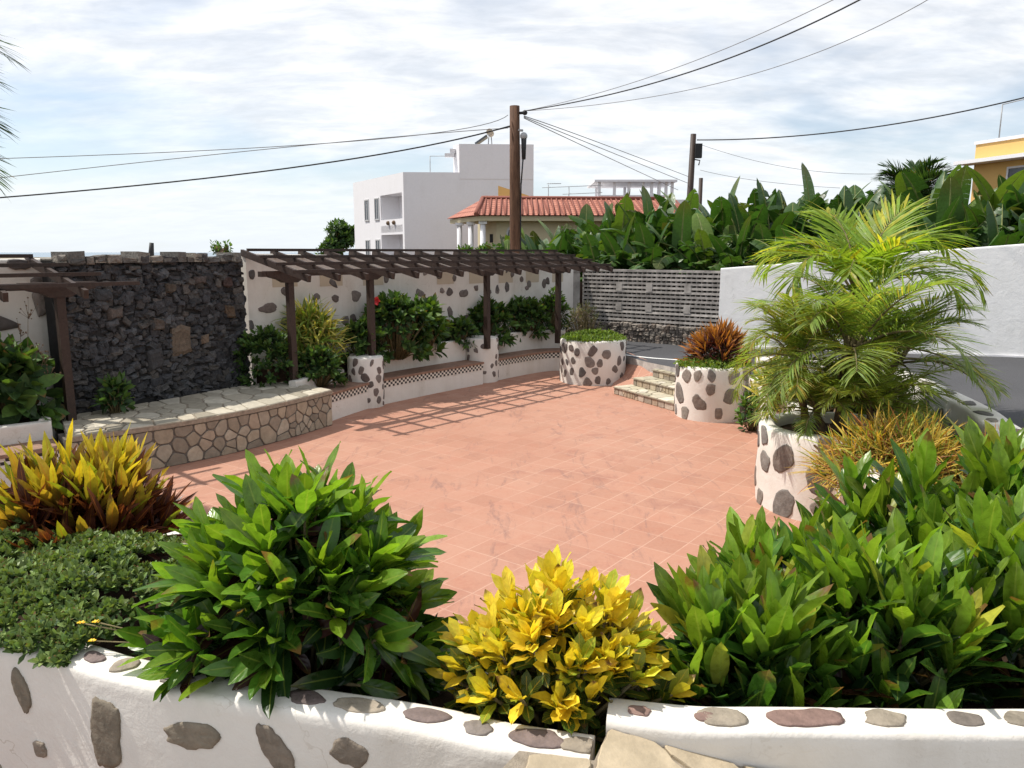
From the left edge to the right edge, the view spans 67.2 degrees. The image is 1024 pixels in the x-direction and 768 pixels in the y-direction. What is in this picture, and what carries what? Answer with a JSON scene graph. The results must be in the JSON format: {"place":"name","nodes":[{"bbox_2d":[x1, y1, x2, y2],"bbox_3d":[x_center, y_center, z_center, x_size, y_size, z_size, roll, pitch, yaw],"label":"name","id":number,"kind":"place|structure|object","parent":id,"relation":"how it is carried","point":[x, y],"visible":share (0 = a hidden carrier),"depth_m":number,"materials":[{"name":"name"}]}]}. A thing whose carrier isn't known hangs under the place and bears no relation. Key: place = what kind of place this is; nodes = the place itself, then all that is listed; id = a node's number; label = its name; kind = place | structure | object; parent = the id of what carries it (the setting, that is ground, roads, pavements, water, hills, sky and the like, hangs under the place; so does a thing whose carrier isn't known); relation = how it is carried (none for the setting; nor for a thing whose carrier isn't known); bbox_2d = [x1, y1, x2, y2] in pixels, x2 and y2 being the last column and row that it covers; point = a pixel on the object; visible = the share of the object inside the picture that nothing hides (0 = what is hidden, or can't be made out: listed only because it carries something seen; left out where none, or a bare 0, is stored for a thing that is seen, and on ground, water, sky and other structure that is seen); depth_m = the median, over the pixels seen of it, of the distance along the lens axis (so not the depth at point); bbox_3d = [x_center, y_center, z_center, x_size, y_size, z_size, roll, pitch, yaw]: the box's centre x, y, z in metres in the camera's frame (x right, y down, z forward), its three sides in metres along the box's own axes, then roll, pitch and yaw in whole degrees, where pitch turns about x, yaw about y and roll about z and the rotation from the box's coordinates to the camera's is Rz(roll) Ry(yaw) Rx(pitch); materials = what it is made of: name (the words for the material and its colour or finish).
{"place":"outdoors","nodes":[
{"label":"outdoors","id":0,"kind":"place"},
{"bbox_2d":[0,257,50,258],"bbox_3d":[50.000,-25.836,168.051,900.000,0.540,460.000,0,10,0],"label":"ground","id":1,"kind":"structure","parent":0,"point":[33,257],"depth_m":377.86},
{"bbox_2d":[353,144,533,254],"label":"white house","id":2,"kind":"structure","parent":1,"relation":"on","point":[408,210],"depth_m":44.09,"materials":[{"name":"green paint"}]},
{"bbox_2d":[587,180,695,208],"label":"white roof house","id":3,"kind":"structure","parent":1,"relation":"on","point":[629,184],"depth_m":50.75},
{"bbox_2d":[0,252,348,256],"bbox_3d":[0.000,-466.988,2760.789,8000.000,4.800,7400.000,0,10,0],"label":"sea","id":4,"kind":"structure","parent":0,"point":[41,254],"depth_m":1979.70,"materials":[{"name":"liquid"}]},
{"bbox_2d":[147,371,800,638],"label":"patio","id":5,"kind":"structure","parent":0,"point":[513,474],"depth_m":9.13,"materials":[{"name":"tile"}]},
{"bbox_2d":[0,35,29,200],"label":"date palm","id":6,"kind":"object","parent":5,"relation":"on","point":[7,131],"visible":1,"depth_m":7.05,"materials":[{"name":"green plant"}]},
{"bbox_2d":[0,405,43,425],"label":"planting bed","id":7,"kind":"object","parent":5,"relation":"on","point":[25,420],"depth_m":9.18,"materials":[{"name":"soil"}]},
{"bbox_2d":[0,332,69,430],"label":"leaf shrub","id":8,"kind":"object","parent":7,"relation":"on","point":[24,392],"visible":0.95,"depth_m":9.04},
{"bbox_2d":[0,258,54,405],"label":"garden wall","id":9,"kind":"structure","parent":5,"relation":"on","point":[35,328],"depth_m":9.82,"materials":[{"name":"white paint"}]},
{"bbox_2d":[0,254,139,420],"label":"pergola","id":10,"kind":"object","parent":9,"relation":"on","point":[60,288],"visible":0.94,"depth_m":9.25,"materials":[{"name":"brown wood"}]},
{"bbox_2d":[0,420,59,486],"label":"tiled bench","id":11,"kind":"object","parent":5,"relation":"on","point":[11,435],"visible":0.35,"depth_m":8.73,"materials":[{"name":"white paint"}]},
{"bbox_2d":[40,251,250,413],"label":"dry stone wall","id":12,"kind":"structure","parent":5,"relation":"on","point":[172,325],"depth_m":10.72,"materials":[{"name":"stone"}]},
{"bbox_2d":[58,382,331,469],"bbox_3d":[-4.255,0.553,10.525,1.593,0.554,3.915,6,12,33],"label":"stone bench","id":13,"kind":"object","parent":5,"relation":"on","point":[199,426],"visible":0.84,"depth_m":10.09,"materials":[{"name":"stone"}]},
{"bbox_2d":[89,371,137,413],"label":"broadleaf shrub","id":14,"kind":"object","parent":13,"relation":"on","point":[112,401],"visible":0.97,"depth_m":9.87,"materials":[{"name":"green plant"}]},
{"bbox_2d":[240,248,613,380],"bbox_3d":[-1.088,-1.458,14.704,1.800,2.205,8.393,8,13,40],"label":"pergola","id":15,"kind":"object","parent":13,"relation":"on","point":[492,262],"visible":0.98,"depth_m":13.47,"materials":[{"name":"brown wood"}]},
{"bbox_2d":[0,531,651,767],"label":"raised bed","id":16,"kind":"object","parent":5,"relation":"on","point":[92,706],"visible":0.41,"depth_m":2.56,"materials":[{"name":"white paint"}]},
{"bbox_2d":[0,516,185,668],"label":"succulent mat","id":17,"kind":"object","parent":16,"relation":"on","point":[58,568],"visible":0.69,"depth_m":3.11,"materials":[{"name":"green plant"}]},
{"bbox_2d":[0,552,1023,745],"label":"planting bed","id":18,"kind":"object","parent":16,"relation":"in","point":[442,698],"depth_m":3.09,"materials":[{"name":"soil"}]},
{"bbox_2d":[0,419,203,596],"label":"croton bush","id":19,"kind":"object","parent":18,"relation":"on","point":[102,482],"visible":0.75,"depth_m":3.81,"materials":[{"name":"yellow plant"}]},
{"bbox_2d":[114,441,457,718],"bbox_3d":[-0.804,0.769,2.922,1.362,1.101,1.046,0,10,0],"label":"shrub","id":20,"kind":"object","parent":18,"relation":"on","point":[283,577],"visible":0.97,"depth_m":2.67,"materials":[{"name":"green plant"}]},
{"bbox_2d":[425,544,696,757],"bbox_3d":[0.165,0.909,2.656,0.945,0.724,0.723,0,10,0],"label":"croton bush","id":21,"kind":"object","parent":18,"relation":"on","point":[549,650],"visible":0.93,"depth_m":2.51,"materials":[{"name":"plant"}]},
{"bbox_2d":[646,545,894,707],"bbox_3d":[0.850,0.941,2.805,0.869,0.703,0.777,0,10,0],"label":"croton bush","id":22,"kind":"object","parent":18,"relation":"on","point":[744,637],"visible":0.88,"depth_m":2.63,"materials":[{"name":"green plant"}]},
{"bbox_2d":[687,493,886,578],"bbox_3d":[1.190,0.856,3.337,1.011,0.755,0.933,0,10,0],"label":"croton bush","id":23,"kind":"object","parent":18,"relation":"on","point":[757,539],"visible":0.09,"depth_m":3.38,"materials":[{"name":"green plant"}]},
{"bbox_2d":[777,428,988,552],"bbox_3d":[1.799,0.689,3.579,1.135,1.039,1.019,0,10,0],"label":"croton bush","id":24,"kind":"object","parent":18,"relation":"on","point":[908,485],"visible":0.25,"depth_m":3.44,"materials":[{"name":"green plant"}]},
{"bbox_2d":[782,508,1023,708],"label":"croton bush","id":25,"kind":"object","parent":18,"relation":"on","point":[905,611],"visible":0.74,"depth_m":2.64,"materials":[{"name":"green plant"}]},
{"bbox_2d":[920,485,1023,708],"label":"croton bush","id":26,"kind":"object","parent":18,"relation":"on","point":[994,527],"visible":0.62,"depth_m":2.74,"materials":[{"name":"green plant"}]},
{"bbox_2d":[927,416,1023,529],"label":"croton bush","id":27,"kind":"object","parent":18,"relation":"on","point":[993,458],"visible":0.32,"depth_m":3.55,"materials":[{"name":"green plant"}]},
{"bbox_2d":[289,369,368,420],"bbox_3d":[-2.923,0.181,12.437,0.638,0.647,1.319,4,10,21],"label":"tiled bench","id":28,"kind":"object","parent":5,"relation":"on","point":[351,398],"visible":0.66,"depth_m":12.40,"materials":[{"name":"white paint"}]},
{"bbox_2d":[347,354,384,408],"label":"stone set pillar","id":29,"kind":"structure","parent":5,"relation":"on","point":[365,368],"depth_m":12.94,"materials":[{"name":"white paint"}]},
{"bbox_2d":[241,254,572,383],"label":"garden wall","id":30,"kind":"structure","parent":5,"relation":"on","point":[457,296],"depth_m":13.99,"materials":[{"name":"white paint"}]},
{"bbox_2d":[257,329,568,383],"bbox_3d":[-1.004,-0.395,15.504,0.849,0.740,8.650,8,13,40],"label":"planting bed","id":31,"kind":"object","parent":5,"relation":"on","point":[263,379],"visible":0.08,"depth_m":12.38,"materials":[{"name":"soil"}]},
{"bbox_2d":[231,323,301,386],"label":"broadleaf shrub","id":32,"kind":"object","parent":31,"relation":"in","point":[259,342],"visible":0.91,"depth_m":11.90,"materials":[{"name":"green plant"}]},
{"bbox_2d":[261,293,356,368],"bbox_3d":[-3.388,-0.720,12.832,1.626,1.608,1.448,0,10,0],"label":"variegated dracaena","id":33,"kind":"object","parent":31,"relation":"on","point":[313,323],"visible":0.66,"depth_m":12.63,"materials":[{"name":"green plant"}]},
{"bbox_2d":[298,342,350,387],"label":"broadleaf shrub","id":34,"kind":"object","parent":31,"relation":"on","point":[321,363],"visible":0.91,"depth_m":12.23,"materials":[{"name":"green plant"}]},
{"bbox_2d":[337,314,389,365],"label":"broadleaf shrub","id":35,"kind":"object","parent":31,"relation":"on","point":[358,328],"visible":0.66,"depth_m":13.21,"materials":[{"name":"green plant"}]},
{"bbox_2d":[361,289,434,363],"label":"hibiscus shrub","id":36,"kind":"object","parent":31,"relation":"on","point":[403,313],"visible":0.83,"depth_m":13.78,"materials":[{"name":"green plant"}]},
{"bbox_2d":[406,292,453,360],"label":"broadleaf shrub","id":37,"kind":"object","parent":31,"relation":"on","point":[440,323],"visible":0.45,"depth_m":14.36,"materials":[{"name":"green plant"}]},
{"bbox_2d":[441,315,479,349],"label":"broadleaf shrub","id":38,"kind":"object","parent":31,"relation":"on","point":[463,325],"visible":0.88,"depth_m":15.40,"materials":[{"name":"green plant"}]},
{"bbox_2d":[466,295,519,347],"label":"broadleaf shrub","id":39,"kind":"object","parent":31,"relation":"on","point":[499,313],"visible":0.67,"depth_m":16.17,"materials":[{"name":"green plant"}]},
{"bbox_2d":[504,295,553,341],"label":"broadleaf shrub","id":40,"kind":"object","parent":31,"relation":"on","point":[527,313],"visible":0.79,"depth_m":17.03,"materials":[{"name":"green plant"}]},
{"bbox_2d":[536,286,572,334],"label":"broadleaf shrub","id":41,"kind":"object","parent":31,"relation":"on","point":[548,301],"visible":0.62,"depth_m":17.55,"materials":[{"name":"green plant"}]},
{"bbox_2d":[350,339,483,403],"bbox_3d":[-1.702,-0.261,14.361,0.663,0.865,2.922,8,12,37],"label":"tiled bench","id":42,"kind":"object","parent":5,"relation":"on","point":[407,378],"visible":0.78,"depth_m":14.42,"materials":[{"name":"white paint"}]},
{"bbox_2d":[466,335,498,382],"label":"stone set pillar","id":43,"kind":"structure","parent":5,"relation":"on","point":[489,358],"depth_m":15.46,"materials":[{"name":"white paint"}]},
{"bbox_2d":[495,330,565,379],"bbox_3d":[0.201,-0.653,16.655,2.797,0.868,0.864,-9,13,-42],"label":"tiled bench","id":44,"kind":"object","parent":5,"relation":"on","point":[526,355],"visible":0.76,"depth_m":16.86,"materials":[{"name":"white paint"}]},
{"bbox_2d":[559,338,626,385],"bbox_3d":[1.655,-0.494,15.743,1.361,0.937,1.366,0,10,0],"label":"round planter","id":45,"kind":"object","parent":5,"relation":"on","point":[596,363],"visible":0.86,"depth_m":15.16,"materials":[{"name":"white paint"}]},
{"bbox_2d":[565,299,604,332],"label":"twiggy shrub","id":46,"kind":"object","parent":45,"relation":"in","point":[580,324],"visible":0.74,"depth_m":17.22,"materials":[{"name":"green plant"}]},
{"bbox_2d":[561,328,625,343],"bbox_3d":[1.656,-1.002,15.648,1.368,0.310,1.406,0,10,0],"label":"planter cover","id":47,"kind":"object","parent":45,"relation":"on","point":[597,334],"visible":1,"depth_m":15.37,"materials":[{"name":"green plant"}]},
{"bbox_2d":[611,352,652,393],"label":"ramp","id":48,"kind":"structure","parent":5,"relation":"on","point":[631,371],"depth_m":15.08,"materials":[{"name":"tile"}]},
{"bbox_2d":[613,369,674,410],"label":"steps","id":49,"kind":"structure","parent":5,"relation":"on","point":[657,388],"depth_m":13.76,"materials":[{"name":"stone"}]},
{"bbox_2d":[674,363,750,422],"bbox_3d":[3.222,0.098,12.401,1.190,0.923,1.193,0,10,0],"label":"round planter","id":50,"kind":"object","parent":5,"relation":"on","point":[701,394],"visible":0.7,"depth_m":11.89,"materials":[{"name":"white paint"}]},
{"bbox_2d":[673,353,752,370],"bbox_3d":[3.224,-0.365,12.324,1.229,0.244,1.215,0,10,0],"label":"planter cover","id":51,"kind":"object","parent":50,"relation":"in","point":[707,363],"visible":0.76,"depth_m":12.04,"materials":[{"name":"green plant"}]},
{"bbox_2d":[673,316,755,363],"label":"croton bush","id":52,"kind":"object","parent":50,"relation":"in","point":[723,339],"visible":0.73,"depth_m":12.22,"materials":[{"name":"orange plant"}]},
{"bbox_2d":[733,382,758,431],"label":"jade shrub","id":53,"kind":"object","parent":5,"relation":"on","point":[747,405],"visible":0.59,"depth_m":11.29,"materials":[{"name":"green plant"}]},
{"bbox_2d":[606,697,1023,767],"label":"raised bed","id":54,"kind":"object","parent":5,"relation":"on","point":[794,737],"visible":1,"depth_m":2.29,"materials":[{"name":"white paint"}]},
{"bbox_2d":[754,410,898,520],"bbox_3d":[3.304,0.851,8.012,1.460,0.940,1.466,0,10,0],"label":"round planter","id":55,"kind":"object","parent":5,"relation":"on","point":[778,488],"visible":0.35,"depth_m":7.68,"materials":[{"name":"white paint"}]},
{"bbox_2d":[728,291,885,431],"bbox_3d":[3.024,-0.241,7.988,1.571,1.501,1.641,0,10,0],"label":"feather palm","id":56,"kind":"object","parent":55,"relation":"on","point":[786,337],"visible":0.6,"depth_m":7.72,"materials":[{"name":"green plant"}]},
{"bbox_2d":[748,348,899,445],"bbox_3d":[3.063,0.102,7.737,1.486,0.986,1.501,0,10,0],"label":"feather palm","id":57,"kind":"object","parent":55,"relation":"in","point":[813,399],"visible":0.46,"depth_m":7.55,"materials":[{"name":"green plant"}]},
{"bbox_2d":[732,251,1004,431],"bbox_3d":[3.309,-0.388,7.753,2.255,1.897,2.543,-3,10,-17],"label":"feather palm","id":58,"kind":"object","parent":55,"relation":"on","point":[860,326],"visible":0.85,"depth_m":7.38,"materials":[{"name":"green plant"}]},
{"bbox_2d":[798,346,969,443],"bbox_3d":[3.662,0.066,7.637,1.656,1.049,1.526,0,10,0],"label":"feather palm","id":59,"kind":"object","parent":55,"relation":"on","point":[886,392],"visible":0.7,"depth_m":7.34,"materials":[{"name":"green plant"}]},
{"bbox_2d":[807,401,962,484],"bbox_3d":[4.141,0.905,8.214,1.445,0.680,7.202,1,10,6],"label":"planting bed","id":60,"kind":"object","parent":5,"relation":"on","point":[922,428],"depth_m":8.21,"materials":[{"name":"soil"}]},
{"bbox_2d":[747,191,998,411],"bbox_3d":[3.928,-0.881,8.756,2.589,2.684,2.405,0,10,0],"label":"areca palm","id":61,"kind":"object","parent":60,"relation":"on","point":[851,264],"visible":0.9,"depth_m":8.46,"materials":[{"name":"green plant"}]},
{"bbox_2d":[786,401,967,500],"bbox_3d":[3.374,0.656,6.691,1.829,1.020,1.642,0,10,0],"label":"strap leaf clump","id":62,"kind":"object","parent":60,"relation":"on","point":[875,438],"visible":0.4,"depth_m":6.62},
{"bbox_2d":[809,289,1011,426],"bbox_3d":[4.187,-0.291,8.405,2.044,1.586,2.016,4,10,20],"label":"feather palm","id":63,"kind":"object","parent":60,"relation":"on","point":[934,312],"visible":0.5,"depth_m":7.91,"materials":[{"name":"green plant"}]},
{"bbox_2d":[755,356,1021,435],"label":"wall","id":64,"kind":"structure","parent":5,"relation":"on","point":[978,413],"depth_m":8.40,"materials":[{"name":"white paint"}]},
{"bbox_2d":[0,0,1023,251],"label":"sky","id":65,"kind":"structure","parent":0,"point":[125,77],"materials":[{"name":"white"}]},
{"bbox_2d":[626,341,1023,436],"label":"road","id":66,"kind":"structure","parent":0,"point":[1012,405],"depth_m":12.35,"materials":[{"name":"asphalt"}]},
{"bbox_2d":[582,269,720,345],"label":"block wall","id":67,"kind":"structure","parent":66,"relation":"on","point":[673,307],"depth_m":17.94,"materials":[{"name":"concrete"}]},
{"bbox_2d":[718,244,1023,357],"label":"street wall","id":68,"kind":"structure","parent":66,"relation":"on","point":[1004,320],"depth_m":14.14,"materials":[{"name":"paint"}]},
{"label":"plantation ground","id":69,"kind":"structure","parent":0,"visible":0},
{"bbox_2d":[315,217,354,254],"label":"broadleaf tree","id":70,"kind":"object","parent":69,"relation":"on","point":[341,233],"visible":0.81,"depth_m":58.26,"materials":[{"name":"green plant"}]},
{"bbox_2d":[510,105,527,253],"bbox_3d":[0.167,-4.109,20.564,0.492,6.351,0.299,4,11,22],"label":"utility pole","id":71,"kind":"object","parent":69,"relation":"on","point":[515,198],"visible":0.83,"depth_m":20.24,"materials":[{"name":"brown wood"}]},
{"bbox_2d":[0,115,507,158],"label":"overhead cable","id":72,"kind":"object","parent":71,"relation":"attached to","point":[255,147],"visible":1,"depth_m":19.60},
{"bbox_2d":[0,125,509,197],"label":"overhead cable","id":73,"kind":"object","parent":71,"relation":"attached to","point":[257,171],"visible":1,"depth_m":19.75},
{"bbox_2d":[525,0,859,110],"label":"overhead cable","id":74,"kind":"object","parent":71,"relation":"attached to","point":[707,65],"visible":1,"depth_m":15.58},
{"bbox_2d":[447,196,679,248],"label":"tile roofed house","id":75,"kind":"structure","parent":69,"relation":"on","point":[489,216],"depth_m":32.62,"materials":[{"name":"red tile"}]},
{"bbox_2d":[562,232,633,276],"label":"banana plant","id":76,"kind":"object","parent":69,"relation":"on","point":[589,250],"visible":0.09,"depth_m":20.74,"materials":[{"name":"green plant"}]},
{"bbox_2d":[568,189,672,244],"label":"banana plant","id":77,"kind":"object","parent":69,"relation":"on","point":[620,220],"visible":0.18,"depth_m":22.20,"materials":[{"name":"green plant"}]},
{"bbox_2d":[580,215,660,281],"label":"banana plant","id":78,"kind":"object","parent":69,"relation":"on","point":[608,240],"visible":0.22,"depth_m":20.23,"materials":[{"name":"green plant"}]},
{"bbox_2d":[599,222,682,272],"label":"banana plant","id":79,"kind":"object","parent":69,"relation":"on","point":[642,233],"visible":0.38,"depth_m":19.90,"materials":[{"name":"green plant"}]},
{"bbox_2d":[630,200,716,269],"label":"banana plant","id":80,"kind":"object","parent":69,"relation":"on","point":[682,219],"visible":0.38,"depth_m":19.98,"materials":[{"name":"green plant"}]},
{"bbox_2d":[687,134,702,201],"bbox_3d":[7.963,-7.125,34.224,0.723,7.686,0.338,3,10,19],"label":"utility pole","id":81,"kind":"object","parent":69,"relation":"on","point":[695,150],"visible":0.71,"depth_m":33.70,"materials":[{"name":"brown wood"}]},
{"bbox_2d":[697,97,1023,140],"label":"overhead cable","id":82,"kind":"object","parent":81,"relation":"attached to","point":[864,128],"visible":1,"depth_m":29.75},
{"bbox_2d":[667,176,746,243],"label":"banana plant","id":83,"kind":"object","parent":69,"relation":"on","point":[725,215],"visible":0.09,"depth_m":20.86,"materials":[{"name":"green plant"}]},
{"bbox_2d":[658,213,756,273],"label":"banana plant","id":84,"kind":"object","parent":69,"relation":"on","point":[700,234],"visible":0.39,"depth_m":19.50,"materials":[{"name":"green plant"}]},
{"bbox_2d":[700,215,763,273],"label":"banana plant","id":85,"kind":"object","parent":69,"relation":"on","point":[727,258],"visible":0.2,"depth_m":18.93,"materials":[{"name":"green plant"}]},
{"bbox_2d":[704,193,810,251],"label":"banana plant","id":86,"kind":"object","parent":69,"relation":"on","point":[738,218],"visible":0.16,"depth_m":20.29,"materials":[{"name":"green plant"}]},
{"bbox_2d":[727,223,811,264],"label":"banana plant","id":87,"kind":"object","parent":69,"relation":"on","point":[761,233],"visible":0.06,"depth_m":18.88,"materials":[{"name":"green plant"}]},
{"bbox_2d":[738,179,827,233],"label":"banana plant","id":88,"kind":"object","parent":69,"relation":"on","point":[787,219],"visible":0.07,"depth_m":20.14,"materials":[{"name":"green plant"}]},
{"bbox_2d":[746,205,824,263],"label":"banana plant","id":89,"kind":"object","parent":69,"relation":"on","point":[779,232],"visible":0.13,"depth_m":17.91,"materials":[{"name":"green plant"}]},
{"bbox_2d":[751,202,835,261],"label":"banana plant","id":90,"kind":"object","parent":69,"relation":"on","point":[794,207],"visible":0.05,"depth_m":19.85,"materials":[{"name":"green plant"}]},
{"bbox_2d":[775,163,863,243],"bbox_3d":[8.405,-3.822,21.675,3.785,4.750,3.725,-6,11,-31],"label":"banana plant","id":91,"kind":"object","parent":69,"relation":"on","point":[809,194],"visible":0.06,"depth_m":21.46,"materials":[{"name":"green plant"}]},
{"bbox_2d":[794,185,883,239],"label":"banana plant","id":92,"kind":"object","parent":69,"relation":"on","point":[844,197],"visible":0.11,"depth_m":19.42,"materials":[{"name":"green plant"}]},
{"bbox_2d":[865,155,964,202],"bbox_3d":[15.264,-5.703,29.579,3.512,5.871,3.526,0,10,0],"label":"date palm","id":93,"kind":"object","parent":69,"relation":"on","point":[926,171],"visible":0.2,"depth_m":28.65,"materials":[{"name":"green plant"}]},
{"bbox_2d":[873,176,983,252],"bbox_3d":[9.774,-2.670,17.379,3.049,3.888,3.098,-8,12,-38],"label":"banana plant","id":94,"kind":"object","parent":69,"relation":"on","point":[946,199],"visible":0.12,"depth_m":16.98,"materials":[{"name":"green plant"}]},
{"bbox_2d":[904,164,971,220],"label":"banana plant","id":95,"kind":"object","parent":69,"relation":"on","point":[962,176],"visible":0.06,"depth_m":19.27,"materials":[{"name":"green plant"}]},
{"bbox_2d":[905,196,985,251],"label":"banana plant","id":96,"kind":"object","parent":69,"relation":"on","point":[950,210],"visible":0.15,"depth_m":16.95,"materials":[{"name":"green plant"}]},
{"bbox_2d":[901,164,997,213],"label":"banana plant","id":97,"kind":"object","parent":69,"relation":"on","point":[911,179],"visible":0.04,"depth_m":20.24,"materials":[{"name":"green plant"}]},
{"bbox_2d":[925,165,1023,231],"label":"banana plant","id":98,"kind":"object","parent":69,"relation":"on","point":[983,185],"visible":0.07,"depth_m":17.93,"materials":[{"name":"green plant"}]},
{"bbox_2d":[953,99,1023,202],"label":"yellow house","id":99,"kind":"structure","parent":69,"relation":"on","point":[996,157],"depth_m":29.86,"materials":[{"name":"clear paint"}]},
{"bbox_2d":[957,200,1023,247],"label":"banana plant","id":100,"kind":"object","parent":69,"relation":"on","point":[994,222],"visible":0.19,"depth_m":16.27,"materials":[{"name":"green plant"}]},
{"bbox_2d":[963,190,1023,245],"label":"banana plant","id":101,"kind":"object","parent":69,"relation":"on","point":[973,212],"visible":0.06,"depth_m":17.25,"materials":[{"name":"green plant"}]},
{"bbox_2d":[968,170,1023,221],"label":"banana plant","id":102,"kind":"object","parent":69,"relation":"on","point":[1016,180],"visible":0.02,"depth_m":17.71,"materials":[{"name":"green plant"}]},
{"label":"terrace","id":103,"kind":"structure","parent":0,"visible":0},
{"bbox_2d":[503,729,755,767],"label":"flagstone ledge","id":104,"kind":"object","parent":103,"relation":"on","point":[617,749],"visible":1,"depth_m":2.23,"materials":[{"name":"stone"}]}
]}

